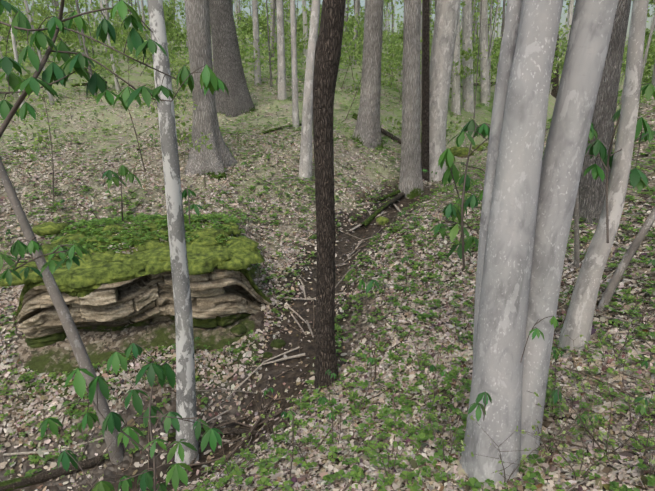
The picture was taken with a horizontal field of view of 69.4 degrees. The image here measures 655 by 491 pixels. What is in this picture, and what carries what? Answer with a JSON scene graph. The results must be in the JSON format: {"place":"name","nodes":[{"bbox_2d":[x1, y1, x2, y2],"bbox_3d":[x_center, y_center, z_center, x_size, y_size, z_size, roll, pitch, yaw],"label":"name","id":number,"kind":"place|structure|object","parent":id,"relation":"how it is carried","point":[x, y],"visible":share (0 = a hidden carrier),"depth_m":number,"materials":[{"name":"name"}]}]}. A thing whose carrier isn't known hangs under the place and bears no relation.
{"place":"outdoors","nodes":[
{"label":"outdoors","id":0,"kind":"place"},
{"bbox_2d":[0,40,654,490],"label":"terrain","id":1,"kind":"structure","parent":0,"point":[60,356],"depth_m":10.24,"materials":[{"name":"green soil"}]},
{"bbox_2d":[0,158,123,464],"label":"leaning sapling","id":2,"kind":"object","parent":1,"relation":"on","point":[71,330],"visible":0.75,"depth_m":6.17,"materials":[{"name":"grey plant"}]},
{"bbox_2d":[0,217,264,287],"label":"moss cushions","id":3,"kind":"object","parent":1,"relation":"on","point":[99,266],"visible":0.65,"depth_m":8.38,"materials":[{"name":"plant"}]},
{"bbox_2d":[15,245,272,347],"bbox_3d":[-3.250,1.539,8.355,5.506,2.743,2.200,-3,18,-9],"label":"rock outcrop","id":4,"kind":"object","parent":1,"relation":"on","point":[222,297],"visible":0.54,"depth_m":8.26,"materials":[{"name":"beige stone"}]},
{"bbox_2d":[147,0,198,468],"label":"lichen tree","id":5,"kind":"object","parent":1,"relation":"on","point":[185,387],"visible":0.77,"depth_m":5.94,"materials":[{"name":"grey plant"}]},
{"bbox_2d":[184,0,236,179],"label":"tree trunk","id":6,"kind":"object","parent":1,"relation":"on","point":[216,159],"visible":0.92,"depth_m":13.21,"materials":[{"name":"grey plant"}]},
{"bbox_2d":[209,0,254,116],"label":"oak tree","id":7,"kind":"object","parent":1,"relation":"on","point":[228,67],"visible":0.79,"depth_m":17.41,"materials":[{"name":"grey plant"}]},
{"bbox_2d":[0,81,495,490],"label":"fallen log","id":8,"kind":"object","parent":1,"relation":"on","point":[11,484],"visible":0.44,"depth_m":6.70,"materials":[{"name":"brown wood"}]},
{"bbox_2d":[252,0,260,85],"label":"thin tree","id":9,"kind":"object","parent":1,"relation":"on","point":[257,72],"visible":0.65,"depth_m":21.99,"materials":[{"name":"grey plant"}]},
{"bbox_2d":[276,0,286,99],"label":"thin tree","id":10,"kind":"object","parent":1,"relation":"on","point":[282,93],"visible":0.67,"depth_m":18.76,"materials":[{"name":"grey plant"}]},
{"bbox_2d":[290,0,298,127],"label":"thin tree","id":11,"kind":"object","parent":1,"relation":"on","point":[295,114],"visible":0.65,"depth_m":16.12,"materials":[{"name":"grey plant"}]},
{"bbox_2d":[299,0,319,179],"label":"pale thin tree","id":12,"kind":"object","parent":1,"relation":"on","point":[305,167],"visible":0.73,"depth_m":12.92,"materials":[{"name":"grey plant"}]},
{"bbox_2d":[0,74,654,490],"bbox_3d":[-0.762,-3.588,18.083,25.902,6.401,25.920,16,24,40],"label":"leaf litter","id":13,"kind":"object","parent":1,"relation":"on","point":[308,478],"visible":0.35,"depth_m":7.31,"materials":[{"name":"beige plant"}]},
{"bbox_2d":[0,44,654,490],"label":"ground sprouts","id":14,"kind":"object","parent":1,"relation":"on","point":[426,432],"visible":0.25,"depth_m":7.55,"materials":[{"name":"green plant"}]},
{"bbox_2d":[0,0,654,151],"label":"spring leaves","id":15,"kind":"object","parent":1,"relation":"on","point":[394,49],"visible":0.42,"depth_m":24.50,"materials":[{"name":"green plant"}]},
{"bbox_2d":[0,127,654,490],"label":"fallen twigs","id":16,"kind":"object","parent":1,"relation":"on","point":[259,420],"visible":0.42,"depth_m":7.76,"materials":[{"name":"brown wood"}]},
{"bbox_2d":[0,242,654,490],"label":"plants","id":17,"kind":"object","parent":1,"relation":"on","point":[542,435],"visible":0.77,"depth_m":4.37,"materials":[{"name":"green plant"}]},
{"bbox_2d":[0,9,654,206],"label":"saplings","id":18,"kind":"object","parent":1,"relation":"on","point":[171,72],"visible":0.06,"depth_m":18.58,"materials":[{"name":"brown plant"}]},
{"bbox_2d":[0,0,654,121],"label":"trees","id":19,"kind":"object","parent":1,"relation":"on","point":[50,96],"depth_m":29.89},
{"bbox_2d":[0,0,654,490],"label":"sapling leaves","id":20,"kind":"object","parent":1,"relation":"on","point":[212,84],"depth_m":3.93,"materials":[{"name":"green plant"}]},
{"bbox_2d":[3,192,653,476],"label":"dead branches","id":21,"kind":"object","parent":1,"relation":"on","point":[309,243],"visible":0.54,"depth_m":6.84,"materials":[{"name":"brown wood"}]},
{"bbox_2d":[313,0,345,391],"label":"dark tree","id":22,"kind":"object","parent":1,"relation":"on","point":[328,51],"visible":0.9,"depth_m":6.19,"materials":[{"name":"brown plant"}]},
{"bbox_2d":[8,0,653,107],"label":"tree trunks","id":23,"kind":"object","parent":1,"relation":"on","point":[570,17],"visible":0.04,"depth_m":25.43,"materials":[{"name":"grey plant"}]},
{"bbox_2d":[230,143,487,358],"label":"mossy stones","id":24,"kind":"object","parent":1,"relation":"on","point":[239,329],"visible":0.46,"depth_m":12.12,"materials":[{"name":"stone"}]},
{"bbox_2d":[351,0,383,148],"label":"tree","id":25,"kind":"object","parent":1,"relation":"on","point":[367,132],"visible":0.81,"depth_m":15.71,"materials":[{"name":"plant"}]},
{"bbox_2d":[361,189,404,226],"bbox_3d":[1.536,-1.110,13.383,0.411,0.615,2.955,10,21,29],"label":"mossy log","id":26,"kind":"object","parent":1,"relation":"on","point":[373,215],"visible":0.81,"depth_m":13.30,"materials":[{"name":"wood"}]},
{"bbox_2d":[398,0,423,198],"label":"tree","id":27,"kind":"object","parent":1,"relation":"on","point":[410,186],"visible":0.79,"depth_m":13.57,"materials":[{"name":"plant"}]},
{"bbox_2d":[421,0,429,181],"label":"tree trunk","id":28,"kind":"object","parent":1,"relation":"on","point":[425,90],"visible":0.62,"depth_m":15.00,"materials":[{"name":"brown plant"}]},
{"bbox_2d":[429,0,460,181],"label":"tree","id":29,"kind":"object","parent":1,"relation":"on","point":[444,34],"visible":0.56,"depth_m":15.08,"materials":[{"name":"grey plant"}]},
{"bbox_2d":[451,20,460,114],"bbox_3d":[6.210,-15.093,21.440,1.250,18.588,0.534,0,18,0],"label":"tree","id":30,"kind":"object","parent":1,"relation":"on","point":[456,107],"visible":0.46,"depth_m":23.52,"materials":[{"name":"grey plant"}]},
{"bbox_2d":[462,0,473,112],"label":"tree","id":31,"kind":"object","parent":1,"relation":"on","point":[467,91],"visible":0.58,"depth_m":24.55,"materials":[{"name":"grey plant"}]},
{"bbox_2d":[480,0,488,105],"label":"tree","id":32,"kind":"object","parent":1,"relation":"on","point":[484,84],"visible":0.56,"depth_m":27.99,"materials":[{"name":"grey plant"}]},
{"bbox_2d":[473,0,522,364],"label":"tree trunk","id":33,"kind":"object","parent":1,"relation":"on","point":[510,33],"visible":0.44,"depth_m":3.79,"materials":[{"name":"grey plant"}]},
{"bbox_2d":[460,0,562,486],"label":"tree trunk","id":34,"kind":"object","parent":1,"relation":"on","point":[497,375],"visible":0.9,"depth_m":3.74,"materials":[{"name":"grey plant"}]},
{"bbox_2d":[551,34,558,97],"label":"tree","id":35,"kind":"object","parent":1,"relation":"on","point":[555,80],"visible":0.19,"depth_m":42.92,"materials":[{"name":"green plant"}]},
{"bbox_2d":[521,0,617,460],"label":"tree trunk","id":36,"kind":"object","parent":1,"relation":"on","point":[579,85],"visible":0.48,"depth_m":3.72,"materials":[{"name":"grey plant"}]},
{"bbox_2d":[574,190,579,267],"bbox_3d":[3.638,-1.854,6.785,0.713,5.365,0.194,-3,18,-9],"label":"thin sapling","id":37,"kind":"object","parent":1,"relation":"on","point":[576,240],"visible":0.25,"depth_m":7.30,"materials":[{"name":"grey plant"}]},
{"bbox_2d":[556,0,648,352],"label":"tree stem","id":38,"kind":"object","parent":1,"relation":"on","point":[578,321],"visible":0.83,"depth_m":5.31,"materials":[{"name":"grey plant"}]},
{"bbox_2d":[573,0,631,225],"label":"tree trunk","id":39,"kind":"object","parent":1,"relation":"on","point":[592,193],"visible":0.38,"depth_m":8.18,"materials":[{"name":"grey plant"}]},
{"bbox_2d":[596,206,654,310],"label":"leaning sapling","id":40,"kind":"object","parent":1,"relation":"on","point":[610,289],"visible":0.67,"depth_m":6.17,"materials":[{"name":"grey plant"}]},
{"bbox_2d":[1,0,654,45],"label":"sky","id":41,"kind":"structure","parent":0,"point":[563,16],"materials":[{"name":"white"}]}
]}

